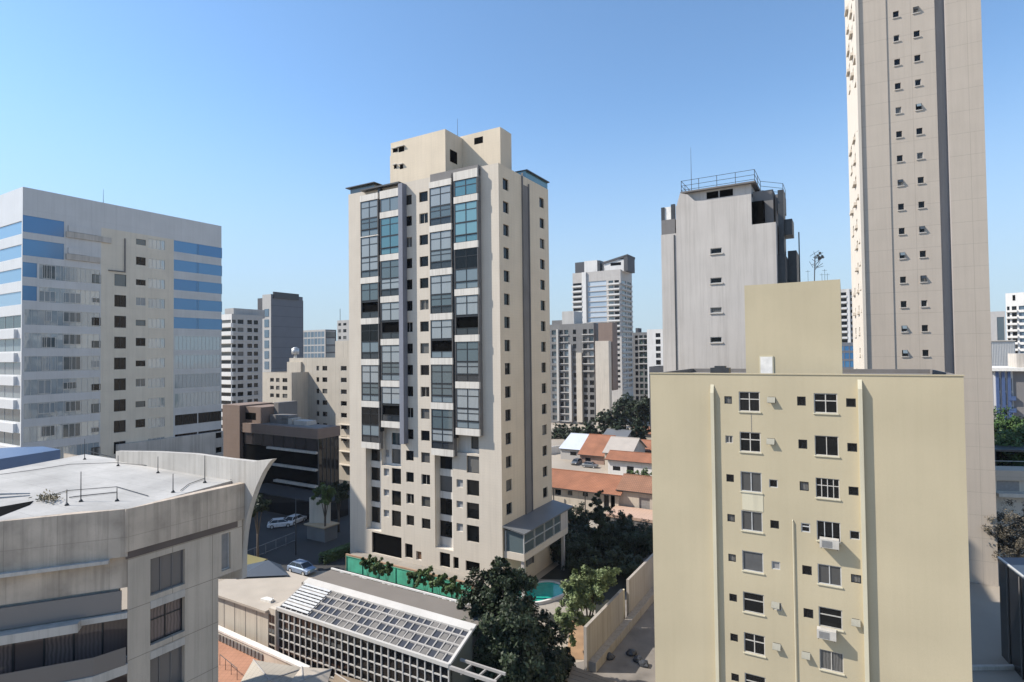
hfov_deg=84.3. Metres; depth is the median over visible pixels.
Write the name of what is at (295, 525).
yard pole
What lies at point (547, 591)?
swimming pool
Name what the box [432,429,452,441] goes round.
bay window
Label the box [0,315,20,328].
window
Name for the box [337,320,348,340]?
grey far block
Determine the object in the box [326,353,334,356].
window
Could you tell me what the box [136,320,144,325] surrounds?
window
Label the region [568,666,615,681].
plank roof
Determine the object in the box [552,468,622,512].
orange roofed house
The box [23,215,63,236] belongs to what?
window
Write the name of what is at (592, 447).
steep orange house
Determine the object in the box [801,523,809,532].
window
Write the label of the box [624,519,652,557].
garden tree
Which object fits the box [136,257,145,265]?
window
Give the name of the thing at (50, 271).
window
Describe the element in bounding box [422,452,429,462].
window
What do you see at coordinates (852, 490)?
window
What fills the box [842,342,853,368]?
blue glass annexe
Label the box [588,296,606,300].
window
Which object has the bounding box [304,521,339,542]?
yard kiosk
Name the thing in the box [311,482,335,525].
shade tree
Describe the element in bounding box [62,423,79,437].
window
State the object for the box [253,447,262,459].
window
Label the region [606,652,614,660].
refuse bag
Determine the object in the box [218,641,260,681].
terracotta terrace
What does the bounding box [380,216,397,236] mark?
bay window
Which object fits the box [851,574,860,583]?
window
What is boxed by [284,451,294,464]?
window
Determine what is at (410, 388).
window
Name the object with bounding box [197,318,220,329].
window
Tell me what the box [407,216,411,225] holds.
window
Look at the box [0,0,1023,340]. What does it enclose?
sky
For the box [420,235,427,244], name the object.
window
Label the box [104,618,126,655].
window
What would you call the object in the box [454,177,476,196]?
bay window
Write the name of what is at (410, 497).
window
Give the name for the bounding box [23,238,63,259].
window
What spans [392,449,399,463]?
window
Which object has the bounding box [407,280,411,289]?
window
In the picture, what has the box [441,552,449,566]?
window
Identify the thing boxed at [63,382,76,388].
window
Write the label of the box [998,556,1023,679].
black shed
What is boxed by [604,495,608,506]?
window
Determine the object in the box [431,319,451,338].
bay window
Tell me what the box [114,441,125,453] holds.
window
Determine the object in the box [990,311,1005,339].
building
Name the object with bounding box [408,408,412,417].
window
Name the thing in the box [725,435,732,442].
window
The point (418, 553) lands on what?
window
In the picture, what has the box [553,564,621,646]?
feathery tree
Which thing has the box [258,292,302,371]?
slate office tower
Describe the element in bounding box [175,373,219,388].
window
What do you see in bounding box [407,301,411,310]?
window
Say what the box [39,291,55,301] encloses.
window
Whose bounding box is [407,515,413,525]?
window
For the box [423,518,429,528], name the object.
window
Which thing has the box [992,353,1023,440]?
white roof hall
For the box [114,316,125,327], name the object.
window
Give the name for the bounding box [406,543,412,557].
window
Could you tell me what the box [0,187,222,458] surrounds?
office block
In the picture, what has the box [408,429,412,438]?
window
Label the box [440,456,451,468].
window
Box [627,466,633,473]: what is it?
window
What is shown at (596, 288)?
window
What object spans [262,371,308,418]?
cream annexe
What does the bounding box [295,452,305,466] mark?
window
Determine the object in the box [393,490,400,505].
window
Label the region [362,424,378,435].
bay window
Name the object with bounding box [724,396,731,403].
window
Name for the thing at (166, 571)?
window
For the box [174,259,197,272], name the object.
window
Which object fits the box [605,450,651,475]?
orange house
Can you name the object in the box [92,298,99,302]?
window
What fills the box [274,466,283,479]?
window
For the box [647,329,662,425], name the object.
white villa block
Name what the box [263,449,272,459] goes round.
window
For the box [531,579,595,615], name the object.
pool deck
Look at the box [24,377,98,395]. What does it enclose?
window
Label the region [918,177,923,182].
window
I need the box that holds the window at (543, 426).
[542,425,545,434]
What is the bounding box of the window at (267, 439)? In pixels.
[263,434,272,446]
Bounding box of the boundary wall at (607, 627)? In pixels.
[583,553,653,672]
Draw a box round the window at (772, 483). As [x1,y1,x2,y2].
[769,479,777,487]
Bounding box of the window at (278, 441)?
[273,435,283,447]
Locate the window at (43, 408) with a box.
[38,402,54,413]
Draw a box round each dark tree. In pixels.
[551,423,567,438]
[561,423,583,439]
[579,420,601,433]
[592,409,611,433]
[602,403,626,428]
[611,418,628,429]
[613,392,634,426]
[623,399,644,426]
[630,420,650,439]
[632,394,649,423]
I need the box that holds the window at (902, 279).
[900,277,905,282]
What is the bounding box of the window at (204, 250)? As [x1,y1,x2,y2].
[197,244,220,257]
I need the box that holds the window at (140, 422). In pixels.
[135,419,144,427]
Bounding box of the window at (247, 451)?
[243,446,252,459]
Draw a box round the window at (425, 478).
[422,474,429,484]
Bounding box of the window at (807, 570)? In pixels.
[802,565,811,574]
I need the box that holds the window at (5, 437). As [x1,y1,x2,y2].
[0,431,19,445]
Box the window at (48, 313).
[46,311,51,320]
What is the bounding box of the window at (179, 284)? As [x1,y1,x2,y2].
[174,279,197,291]
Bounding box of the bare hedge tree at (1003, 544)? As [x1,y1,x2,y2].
[981,499,1023,562]
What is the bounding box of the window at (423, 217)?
[420,213,427,223]
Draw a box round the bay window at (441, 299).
[430,294,451,305]
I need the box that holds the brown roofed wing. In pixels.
[605,473,652,529]
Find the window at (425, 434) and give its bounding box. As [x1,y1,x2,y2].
[422,430,429,440]
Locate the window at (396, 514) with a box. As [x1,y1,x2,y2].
[393,510,400,526]
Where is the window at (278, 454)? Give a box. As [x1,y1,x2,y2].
[274,450,283,463]
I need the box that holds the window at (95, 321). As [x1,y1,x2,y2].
[92,317,100,325]
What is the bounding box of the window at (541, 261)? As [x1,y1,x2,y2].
[540,259,543,269]
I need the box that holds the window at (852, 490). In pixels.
[848,486,858,495]
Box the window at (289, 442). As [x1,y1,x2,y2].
[284,436,294,448]
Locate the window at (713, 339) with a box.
[711,337,721,341]
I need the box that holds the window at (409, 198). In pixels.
[407,195,411,204]
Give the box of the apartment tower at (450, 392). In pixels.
[345,119,572,597]
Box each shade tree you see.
[251,493,271,556]
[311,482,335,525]
[326,481,349,531]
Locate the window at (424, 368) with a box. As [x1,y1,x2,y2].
[421,365,428,374]
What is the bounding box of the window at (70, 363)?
[64,357,80,369]
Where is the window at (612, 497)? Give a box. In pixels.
[611,496,614,507]
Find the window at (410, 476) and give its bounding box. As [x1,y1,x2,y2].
[407,472,413,481]
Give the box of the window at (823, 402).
[814,393,837,413]
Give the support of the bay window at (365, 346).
in the apartment tower at (450, 392)
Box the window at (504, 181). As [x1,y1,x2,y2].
[503,179,506,190]
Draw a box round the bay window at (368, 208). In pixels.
[361,199,377,219]
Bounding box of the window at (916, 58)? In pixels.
[914,55,919,60]
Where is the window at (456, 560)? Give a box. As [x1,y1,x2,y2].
[454,557,458,567]
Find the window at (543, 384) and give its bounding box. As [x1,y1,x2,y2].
[542,383,544,392]
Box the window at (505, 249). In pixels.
[504,248,507,258]
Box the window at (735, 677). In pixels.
[731,673,738,681]
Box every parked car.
[267,517,292,528]
[286,514,306,525]
[287,559,316,575]
[571,458,581,464]
[581,461,598,467]
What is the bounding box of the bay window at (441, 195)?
[430,184,450,206]
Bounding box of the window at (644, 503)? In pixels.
[639,497,649,508]
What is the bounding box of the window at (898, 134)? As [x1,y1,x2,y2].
[896,131,901,137]
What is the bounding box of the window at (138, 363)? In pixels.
[136,360,144,365]
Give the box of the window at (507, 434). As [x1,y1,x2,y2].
[506,433,509,443]
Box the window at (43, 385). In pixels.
[38,380,50,393]
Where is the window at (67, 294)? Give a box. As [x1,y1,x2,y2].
[63,292,80,303]
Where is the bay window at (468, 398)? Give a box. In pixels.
[456,388,478,408]
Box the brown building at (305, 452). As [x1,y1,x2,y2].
[222,401,347,519]
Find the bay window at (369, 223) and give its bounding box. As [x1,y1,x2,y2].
[361,217,377,229]
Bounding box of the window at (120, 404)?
[114,399,125,411]
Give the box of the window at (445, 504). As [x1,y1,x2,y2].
[440,498,451,514]
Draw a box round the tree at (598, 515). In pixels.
[584,489,617,556]
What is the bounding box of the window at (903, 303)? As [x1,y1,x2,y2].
[901,301,906,306]
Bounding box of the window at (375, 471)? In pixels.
[372,467,379,480]
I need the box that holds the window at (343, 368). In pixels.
[341,366,346,370]
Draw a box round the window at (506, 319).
[504,317,508,327]
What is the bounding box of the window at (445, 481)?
[440,475,451,491]
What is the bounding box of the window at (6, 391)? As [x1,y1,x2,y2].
[0,385,19,398]
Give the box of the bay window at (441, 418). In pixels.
[431,409,452,429]
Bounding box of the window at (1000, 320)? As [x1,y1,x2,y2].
[997,317,1004,339]
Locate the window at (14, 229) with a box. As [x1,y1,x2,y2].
[0,221,21,238]
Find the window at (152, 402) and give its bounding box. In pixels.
[148,397,164,407]
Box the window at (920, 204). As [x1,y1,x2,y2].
[918,201,923,207]
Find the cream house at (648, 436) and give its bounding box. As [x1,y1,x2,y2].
[643,426,650,439]
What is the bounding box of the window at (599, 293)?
[588,291,605,295]
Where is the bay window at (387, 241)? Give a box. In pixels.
[381,235,397,247]
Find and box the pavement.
[589,520,999,586]
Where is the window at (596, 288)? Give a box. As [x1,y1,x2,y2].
[588,286,605,290]
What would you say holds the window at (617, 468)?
in the orange house at (620, 462)
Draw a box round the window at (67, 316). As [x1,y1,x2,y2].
[63,312,80,321]
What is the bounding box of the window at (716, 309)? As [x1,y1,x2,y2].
[711,307,721,312]
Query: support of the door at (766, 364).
in the yellow block at (809, 508)
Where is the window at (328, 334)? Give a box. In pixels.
[326,331,334,336]
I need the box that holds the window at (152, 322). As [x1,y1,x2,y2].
[148,318,164,327]
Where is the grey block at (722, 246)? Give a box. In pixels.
[661,169,800,371]
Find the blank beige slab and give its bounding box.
[595,322,617,425]
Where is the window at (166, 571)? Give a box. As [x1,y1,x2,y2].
[150,550,182,594]
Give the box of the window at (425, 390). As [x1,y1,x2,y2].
[421,387,428,396]
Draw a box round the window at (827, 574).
[818,563,841,586]
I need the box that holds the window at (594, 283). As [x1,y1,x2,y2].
[588,281,605,285]
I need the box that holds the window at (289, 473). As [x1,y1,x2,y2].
[284,467,294,480]
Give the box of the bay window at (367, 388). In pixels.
[362,383,378,394]
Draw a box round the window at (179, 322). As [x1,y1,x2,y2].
[174,317,197,328]
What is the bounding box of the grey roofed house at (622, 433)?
[604,429,633,437]
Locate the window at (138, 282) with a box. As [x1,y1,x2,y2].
[136,279,144,285]
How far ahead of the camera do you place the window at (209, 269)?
109.27 m
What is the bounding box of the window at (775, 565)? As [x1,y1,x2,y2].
[772,561,779,569]
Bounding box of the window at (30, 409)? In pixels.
[24,399,98,418]
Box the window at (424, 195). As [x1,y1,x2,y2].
[420,191,427,201]
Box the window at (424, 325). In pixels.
[421,321,428,331]
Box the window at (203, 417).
[198,411,220,422]
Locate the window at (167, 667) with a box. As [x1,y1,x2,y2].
[150,646,181,681]
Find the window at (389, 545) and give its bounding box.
[373,532,401,557]
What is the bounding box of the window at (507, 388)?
[505,386,509,397]
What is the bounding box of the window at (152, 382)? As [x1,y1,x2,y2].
[148,378,164,387]
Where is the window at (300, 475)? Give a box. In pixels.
[295,469,305,482]
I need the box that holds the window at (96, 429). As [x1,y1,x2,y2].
[92,427,98,432]
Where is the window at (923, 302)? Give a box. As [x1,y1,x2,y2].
[921,300,926,306]
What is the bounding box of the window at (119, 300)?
[114,295,125,306]
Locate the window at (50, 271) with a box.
[42,265,55,278]
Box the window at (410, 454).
[407,450,413,460]
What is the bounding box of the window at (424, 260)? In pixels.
[420,256,427,266]
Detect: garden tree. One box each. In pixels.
[550,528,590,569]
[565,541,608,579]
[568,501,592,531]
[568,523,605,553]
[595,546,633,577]
[601,518,640,556]
[605,508,633,535]
[618,555,642,576]
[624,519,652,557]
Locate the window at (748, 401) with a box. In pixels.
[739,391,759,411]
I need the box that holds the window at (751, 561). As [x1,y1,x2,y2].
[742,550,763,572]
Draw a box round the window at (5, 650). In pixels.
[0,644,11,673]
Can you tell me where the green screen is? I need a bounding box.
[346,555,471,598]
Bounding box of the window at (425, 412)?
[422,409,429,418]
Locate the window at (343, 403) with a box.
[341,401,346,405]
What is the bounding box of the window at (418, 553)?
[417,551,420,559]
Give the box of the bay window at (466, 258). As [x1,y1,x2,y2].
[455,247,477,269]
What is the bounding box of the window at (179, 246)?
[174,240,198,254]
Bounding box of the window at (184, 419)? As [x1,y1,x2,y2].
[175,413,196,425]
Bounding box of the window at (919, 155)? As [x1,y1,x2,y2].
[917,152,922,158]
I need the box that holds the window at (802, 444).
[798,439,806,448]
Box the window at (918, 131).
[916,128,921,133]
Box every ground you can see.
[121,407,1023,681]
[534,551,640,628]
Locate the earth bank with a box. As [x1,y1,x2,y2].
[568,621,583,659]
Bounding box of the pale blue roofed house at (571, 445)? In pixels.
[558,433,588,459]
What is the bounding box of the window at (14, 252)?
[0,245,21,261]
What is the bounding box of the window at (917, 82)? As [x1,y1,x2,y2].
[915,79,920,85]
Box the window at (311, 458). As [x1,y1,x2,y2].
[307,454,316,467]
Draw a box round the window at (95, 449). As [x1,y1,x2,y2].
[91,447,99,454]
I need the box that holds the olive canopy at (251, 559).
[247,554,266,564]
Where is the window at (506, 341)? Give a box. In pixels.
[505,340,508,350]
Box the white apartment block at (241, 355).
[222,308,264,403]
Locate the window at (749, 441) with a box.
[740,432,760,452]
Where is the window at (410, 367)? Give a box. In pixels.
[408,365,412,374]
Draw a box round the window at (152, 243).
[148,238,164,249]
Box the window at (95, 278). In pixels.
[92,274,99,282]
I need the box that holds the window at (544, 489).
[543,487,546,497]
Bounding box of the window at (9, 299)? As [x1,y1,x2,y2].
[0,291,20,306]
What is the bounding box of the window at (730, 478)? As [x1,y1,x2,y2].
[726,474,733,481]
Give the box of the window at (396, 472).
[393,468,400,483]
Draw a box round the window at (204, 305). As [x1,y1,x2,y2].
[197,300,220,311]
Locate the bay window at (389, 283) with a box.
[381,277,398,289]
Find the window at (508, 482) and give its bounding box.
[506,479,510,490]
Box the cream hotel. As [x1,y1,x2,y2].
[287,341,349,480]
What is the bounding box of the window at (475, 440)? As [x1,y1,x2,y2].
[472,436,478,448]
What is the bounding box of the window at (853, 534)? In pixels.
[850,530,859,539]
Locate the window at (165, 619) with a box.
[150,598,181,642]
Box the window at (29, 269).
[22,262,36,277]
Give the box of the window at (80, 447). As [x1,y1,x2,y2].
[53,442,98,458]
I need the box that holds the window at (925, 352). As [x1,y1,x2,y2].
[922,350,928,355]
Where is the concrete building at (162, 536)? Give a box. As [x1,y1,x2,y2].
[0,439,276,681]
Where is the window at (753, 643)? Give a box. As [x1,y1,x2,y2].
[744,632,764,655]
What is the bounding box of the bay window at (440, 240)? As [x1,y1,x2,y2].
[430,230,450,250]
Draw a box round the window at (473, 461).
[467,456,478,473]
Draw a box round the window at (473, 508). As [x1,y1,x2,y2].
[467,502,478,519]
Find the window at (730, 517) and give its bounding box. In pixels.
[727,514,734,521]
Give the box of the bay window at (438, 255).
[430,249,450,261]
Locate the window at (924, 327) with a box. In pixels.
[922,325,927,330]
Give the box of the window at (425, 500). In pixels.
[422,496,429,506]
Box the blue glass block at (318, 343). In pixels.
[303,329,335,357]
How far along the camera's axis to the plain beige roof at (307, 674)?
47.32 m
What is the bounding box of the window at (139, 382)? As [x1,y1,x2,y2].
[136,378,144,386]
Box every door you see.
[311,528,314,539]
[759,356,773,372]
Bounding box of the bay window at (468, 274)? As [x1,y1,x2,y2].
[455,267,477,281]
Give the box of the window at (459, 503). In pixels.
[457,501,462,507]
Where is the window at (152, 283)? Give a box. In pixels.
[148,278,164,288]
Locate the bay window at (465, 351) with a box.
[456,341,478,361]
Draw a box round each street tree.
[993,406,1020,440]
[994,415,1023,439]
[994,426,1023,465]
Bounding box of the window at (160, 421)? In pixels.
[148,417,164,427]
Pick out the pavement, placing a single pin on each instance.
(592, 522)
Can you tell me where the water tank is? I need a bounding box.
[292,347,298,357]
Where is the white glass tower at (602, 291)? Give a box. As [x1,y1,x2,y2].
[572,254,634,405]
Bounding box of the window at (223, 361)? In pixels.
[222,360,230,363]
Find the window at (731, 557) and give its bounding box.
[728,554,735,561]
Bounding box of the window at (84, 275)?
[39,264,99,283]
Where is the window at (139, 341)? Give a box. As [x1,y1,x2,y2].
[136,338,144,345]
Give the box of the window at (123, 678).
[106,674,126,681]
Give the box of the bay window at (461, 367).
[456,362,478,373]
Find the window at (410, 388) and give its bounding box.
[408,386,412,395]
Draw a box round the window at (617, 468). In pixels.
[613,466,619,470]
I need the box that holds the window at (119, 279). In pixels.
[114,274,125,286]
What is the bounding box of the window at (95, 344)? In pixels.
[92,341,100,347]
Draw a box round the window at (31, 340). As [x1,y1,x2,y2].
[24,333,99,348]
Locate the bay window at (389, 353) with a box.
[381,345,398,362]
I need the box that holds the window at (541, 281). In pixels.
[540,280,543,289]
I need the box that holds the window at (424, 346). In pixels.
[421,343,428,352]
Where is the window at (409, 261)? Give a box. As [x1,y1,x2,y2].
[407,258,411,267]
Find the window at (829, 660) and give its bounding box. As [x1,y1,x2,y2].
[819,649,843,673]
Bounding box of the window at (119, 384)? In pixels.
[114,378,125,390]
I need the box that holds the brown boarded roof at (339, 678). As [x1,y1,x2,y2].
[333,673,364,681]
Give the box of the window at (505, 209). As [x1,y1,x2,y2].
[503,201,507,213]
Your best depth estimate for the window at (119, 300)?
95.66 m
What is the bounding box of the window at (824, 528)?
[817,520,840,542]
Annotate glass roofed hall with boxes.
[218,568,505,681]
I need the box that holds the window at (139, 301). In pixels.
[136,297,144,305]
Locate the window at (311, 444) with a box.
[306,438,316,451]
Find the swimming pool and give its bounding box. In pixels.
[526,580,564,605]
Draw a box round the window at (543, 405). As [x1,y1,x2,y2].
[542,404,545,413]
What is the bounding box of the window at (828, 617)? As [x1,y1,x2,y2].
[819,606,842,629]
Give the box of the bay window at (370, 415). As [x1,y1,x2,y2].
[362,407,378,424]
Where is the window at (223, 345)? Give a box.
[222,344,230,347]
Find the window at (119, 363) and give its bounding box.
[114,358,125,369]
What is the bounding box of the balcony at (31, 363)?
[24,356,99,371]
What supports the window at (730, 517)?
in the yellow block at (809, 508)
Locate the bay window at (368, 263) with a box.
[361,256,377,270]
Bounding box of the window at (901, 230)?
[899,228,904,233]
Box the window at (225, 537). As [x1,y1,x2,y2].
[222,532,228,569]
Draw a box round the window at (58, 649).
[45,634,72,665]
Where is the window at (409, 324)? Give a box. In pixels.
[407,322,412,331]
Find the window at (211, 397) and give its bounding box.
[175,391,219,407]
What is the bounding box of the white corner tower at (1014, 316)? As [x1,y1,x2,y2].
[1005,292,1023,352]
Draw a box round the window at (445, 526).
[440,520,451,537]
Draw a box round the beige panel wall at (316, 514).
[309,497,330,522]
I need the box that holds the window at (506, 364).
[505,363,508,374]
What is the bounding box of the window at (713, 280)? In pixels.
[711,277,721,282]
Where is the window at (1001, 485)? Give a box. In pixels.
[997,481,1018,490]
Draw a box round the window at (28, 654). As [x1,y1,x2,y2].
[14,639,42,671]
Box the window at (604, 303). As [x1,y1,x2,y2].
[588,301,606,306]
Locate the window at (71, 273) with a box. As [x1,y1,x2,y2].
[63,267,77,280]
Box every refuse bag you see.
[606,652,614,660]
[626,648,636,655]
[633,655,642,662]
[638,659,648,667]
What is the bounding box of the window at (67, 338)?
[63,334,80,343]
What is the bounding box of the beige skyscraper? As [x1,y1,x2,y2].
[844,0,998,585]
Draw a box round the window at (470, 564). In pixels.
[467,561,479,572]
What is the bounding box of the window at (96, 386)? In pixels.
[92,384,100,389]
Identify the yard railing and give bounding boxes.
[247,532,294,555]
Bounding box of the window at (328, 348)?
[326,346,334,351]
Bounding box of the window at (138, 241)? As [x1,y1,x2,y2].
[136,239,145,245]
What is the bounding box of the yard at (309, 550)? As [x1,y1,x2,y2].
[247,479,349,570]
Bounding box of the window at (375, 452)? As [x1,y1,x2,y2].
[372,449,379,460]
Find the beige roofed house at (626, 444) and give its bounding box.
[602,436,647,468]
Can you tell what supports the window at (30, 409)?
in the office block at (110, 329)
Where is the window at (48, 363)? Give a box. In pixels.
[42,357,54,370]
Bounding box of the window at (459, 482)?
[457,479,462,486]
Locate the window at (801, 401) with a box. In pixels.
[797,396,805,405]
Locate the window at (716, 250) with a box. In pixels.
[711,248,721,253]
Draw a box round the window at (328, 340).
[326,338,334,343]
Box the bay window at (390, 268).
[381,259,398,278]
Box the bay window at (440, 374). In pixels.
[431,365,451,383]
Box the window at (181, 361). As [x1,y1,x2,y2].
[175,355,219,368]
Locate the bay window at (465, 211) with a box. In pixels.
[454,200,476,223]
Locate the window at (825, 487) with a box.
[816,477,839,498]
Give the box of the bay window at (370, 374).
[361,365,378,382]
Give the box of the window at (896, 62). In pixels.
[894,59,899,64]
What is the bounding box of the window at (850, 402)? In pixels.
[846,398,855,406]
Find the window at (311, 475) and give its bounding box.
[307,470,316,484]
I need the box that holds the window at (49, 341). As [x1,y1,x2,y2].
[42,337,54,346]
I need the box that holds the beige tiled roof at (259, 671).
[241,659,300,681]
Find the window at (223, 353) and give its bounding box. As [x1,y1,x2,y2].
[222,352,230,355]
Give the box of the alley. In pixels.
[574,553,654,681]
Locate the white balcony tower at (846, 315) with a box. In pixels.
[841,289,852,342]
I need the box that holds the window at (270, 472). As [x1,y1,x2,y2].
[265,465,272,477]
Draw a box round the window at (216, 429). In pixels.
[198,429,220,433]
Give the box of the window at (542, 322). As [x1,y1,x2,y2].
[541,321,544,330]
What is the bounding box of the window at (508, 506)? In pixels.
[506,502,510,514]
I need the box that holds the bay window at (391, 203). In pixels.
[380,196,397,212]
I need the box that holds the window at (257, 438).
[253,433,262,444]
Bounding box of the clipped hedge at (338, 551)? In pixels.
[318,542,349,564]
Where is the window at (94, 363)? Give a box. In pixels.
[92,361,100,366]
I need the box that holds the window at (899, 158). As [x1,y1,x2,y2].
[897,155,902,161]
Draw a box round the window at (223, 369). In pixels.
[222,368,230,371]
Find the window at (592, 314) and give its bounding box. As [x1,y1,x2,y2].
[588,312,606,316]
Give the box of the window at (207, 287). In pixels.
[197,281,220,293]
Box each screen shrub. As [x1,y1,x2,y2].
[359,554,373,579]
[368,556,385,581]
[378,561,392,581]
[406,569,421,588]
[414,565,434,591]
[428,573,449,595]
[444,575,463,601]
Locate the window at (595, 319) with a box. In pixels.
[588,317,606,321]
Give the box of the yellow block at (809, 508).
[649,251,971,681]
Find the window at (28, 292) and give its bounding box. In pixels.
[22,285,36,300]
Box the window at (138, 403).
[136,401,144,406]
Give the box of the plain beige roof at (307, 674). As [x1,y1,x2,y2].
[290,666,331,681]
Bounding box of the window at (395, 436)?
[392,433,399,444]
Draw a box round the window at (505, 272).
[504,271,507,281]
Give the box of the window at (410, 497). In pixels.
[407,493,413,503]
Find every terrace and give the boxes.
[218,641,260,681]
[346,551,479,591]
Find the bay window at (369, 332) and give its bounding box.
[361,324,377,341]
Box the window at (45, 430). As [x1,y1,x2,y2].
[41,425,54,436]
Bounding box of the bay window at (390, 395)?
[382,387,399,403]
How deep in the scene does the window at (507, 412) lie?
71.59 m
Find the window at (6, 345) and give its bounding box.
[0,338,20,351]
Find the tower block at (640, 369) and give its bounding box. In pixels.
[632,328,647,412]
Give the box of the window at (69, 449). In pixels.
[62,445,76,456]
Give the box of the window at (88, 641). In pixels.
[75,622,101,660]
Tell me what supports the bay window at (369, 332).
in the apartment tower at (450, 392)
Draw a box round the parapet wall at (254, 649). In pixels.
[218,625,309,666]
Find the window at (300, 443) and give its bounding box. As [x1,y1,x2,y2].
[295,437,305,449]
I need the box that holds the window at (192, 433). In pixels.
[175,432,196,436]
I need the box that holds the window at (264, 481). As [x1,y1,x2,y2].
[263,480,272,483]
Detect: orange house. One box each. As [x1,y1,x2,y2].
[577,434,615,464]
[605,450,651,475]
[641,439,651,452]
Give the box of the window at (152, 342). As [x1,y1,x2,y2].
[148,338,164,347]
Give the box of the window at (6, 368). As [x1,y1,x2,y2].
[0,362,20,374]
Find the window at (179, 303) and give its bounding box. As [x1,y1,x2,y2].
[174,298,197,309]
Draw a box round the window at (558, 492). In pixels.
[555,489,560,494]
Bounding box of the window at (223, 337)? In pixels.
[222,336,230,339]
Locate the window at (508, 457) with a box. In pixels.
[506,456,509,467]
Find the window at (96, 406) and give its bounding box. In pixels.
[92,404,98,412]
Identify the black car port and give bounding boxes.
[994,445,1023,465]
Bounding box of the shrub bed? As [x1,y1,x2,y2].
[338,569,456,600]
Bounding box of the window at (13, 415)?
[0,408,19,421]
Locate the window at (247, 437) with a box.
[243,432,252,443]
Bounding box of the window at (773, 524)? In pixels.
[770,520,778,528]
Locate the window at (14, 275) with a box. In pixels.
[0,268,20,283]
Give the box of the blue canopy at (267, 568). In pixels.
[247,560,289,576]
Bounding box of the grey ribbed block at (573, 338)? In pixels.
[550,311,597,424]
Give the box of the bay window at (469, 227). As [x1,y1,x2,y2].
[455,220,476,235]
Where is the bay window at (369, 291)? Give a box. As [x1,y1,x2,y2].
[361,282,377,300]
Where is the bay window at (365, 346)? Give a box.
[361,342,377,351]
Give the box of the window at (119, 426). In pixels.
[114,420,125,432]
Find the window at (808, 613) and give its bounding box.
[804,608,812,618]
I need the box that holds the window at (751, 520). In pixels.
[741,510,762,531]
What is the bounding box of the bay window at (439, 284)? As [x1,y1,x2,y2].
[430,274,451,294]
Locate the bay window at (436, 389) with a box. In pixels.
[431,384,451,395]
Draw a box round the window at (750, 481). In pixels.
[740,471,761,492]
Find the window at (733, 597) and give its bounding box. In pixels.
[729,593,736,601]
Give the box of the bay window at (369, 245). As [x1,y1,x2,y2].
[361,235,377,257]
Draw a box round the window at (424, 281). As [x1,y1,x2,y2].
[421,278,427,287]
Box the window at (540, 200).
[539,198,542,207]
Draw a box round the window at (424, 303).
[421,300,428,309]
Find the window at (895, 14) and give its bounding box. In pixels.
[893,11,898,17]
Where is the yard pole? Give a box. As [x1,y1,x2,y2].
[295,498,298,554]
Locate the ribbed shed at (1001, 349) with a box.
[991,340,1015,365]
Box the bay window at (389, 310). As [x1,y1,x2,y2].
[381,302,398,320]
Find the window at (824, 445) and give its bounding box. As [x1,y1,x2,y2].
[815,435,838,456]
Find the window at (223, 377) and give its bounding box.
[222,376,230,379]
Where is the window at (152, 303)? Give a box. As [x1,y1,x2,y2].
[148,298,164,308]
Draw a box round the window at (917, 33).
[914,31,919,36]
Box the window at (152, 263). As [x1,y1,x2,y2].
[148,258,164,269]
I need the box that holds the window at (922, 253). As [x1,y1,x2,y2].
[920,251,925,256]
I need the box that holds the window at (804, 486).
[800,481,808,490]
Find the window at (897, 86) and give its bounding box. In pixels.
[895,83,900,88]
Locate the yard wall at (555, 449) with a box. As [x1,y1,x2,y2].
[551,445,560,453]
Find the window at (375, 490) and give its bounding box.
[372,486,379,501]
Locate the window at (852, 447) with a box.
[847,443,856,451]
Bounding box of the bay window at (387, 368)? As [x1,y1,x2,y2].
[381,363,398,373]
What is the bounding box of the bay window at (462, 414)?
[456,408,478,421]
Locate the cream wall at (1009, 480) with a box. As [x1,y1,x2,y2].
[995,466,1023,556]
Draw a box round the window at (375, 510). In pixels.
[372,506,379,522]
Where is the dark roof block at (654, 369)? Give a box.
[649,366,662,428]
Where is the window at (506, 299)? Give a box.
[504,294,508,304]
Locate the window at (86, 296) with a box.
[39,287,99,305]
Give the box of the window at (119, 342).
[114,337,125,348]
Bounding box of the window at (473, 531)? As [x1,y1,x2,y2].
[467,525,478,542]
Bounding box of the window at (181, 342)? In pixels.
[175,336,219,349]
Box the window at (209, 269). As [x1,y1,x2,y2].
[197,263,220,275]
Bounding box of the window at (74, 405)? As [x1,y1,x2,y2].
[65,401,79,411]
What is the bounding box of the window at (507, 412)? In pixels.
[505,409,509,420]
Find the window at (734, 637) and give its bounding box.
[730,633,737,641]
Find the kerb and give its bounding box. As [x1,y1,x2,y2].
[972,664,1014,670]
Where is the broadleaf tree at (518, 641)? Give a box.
[456,555,575,681]
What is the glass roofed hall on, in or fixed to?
on the ground at (985, 624)
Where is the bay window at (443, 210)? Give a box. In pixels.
[430,204,450,218]
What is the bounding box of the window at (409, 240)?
[407,237,411,246]
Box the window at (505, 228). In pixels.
[503,224,507,235]
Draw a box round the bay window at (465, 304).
[455,294,477,315]
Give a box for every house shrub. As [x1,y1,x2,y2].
[626,470,639,474]
[637,467,651,475]
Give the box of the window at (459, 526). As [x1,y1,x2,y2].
[457,523,462,530]
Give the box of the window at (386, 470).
[385,468,388,475]
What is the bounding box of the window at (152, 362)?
[148,358,164,367]
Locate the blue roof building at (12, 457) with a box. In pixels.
[0,446,59,469]
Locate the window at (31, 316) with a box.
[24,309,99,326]
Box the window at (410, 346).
[408,344,412,353]
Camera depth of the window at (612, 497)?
104.05 m
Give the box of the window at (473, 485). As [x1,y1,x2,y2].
[467,479,478,495]
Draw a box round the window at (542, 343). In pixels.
[541,342,544,351]
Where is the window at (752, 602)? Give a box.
[743,591,763,614]
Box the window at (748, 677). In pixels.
[745,673,765,681]
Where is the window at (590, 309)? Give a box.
[588,306,606,311]
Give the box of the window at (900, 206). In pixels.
[898,204,903,209]

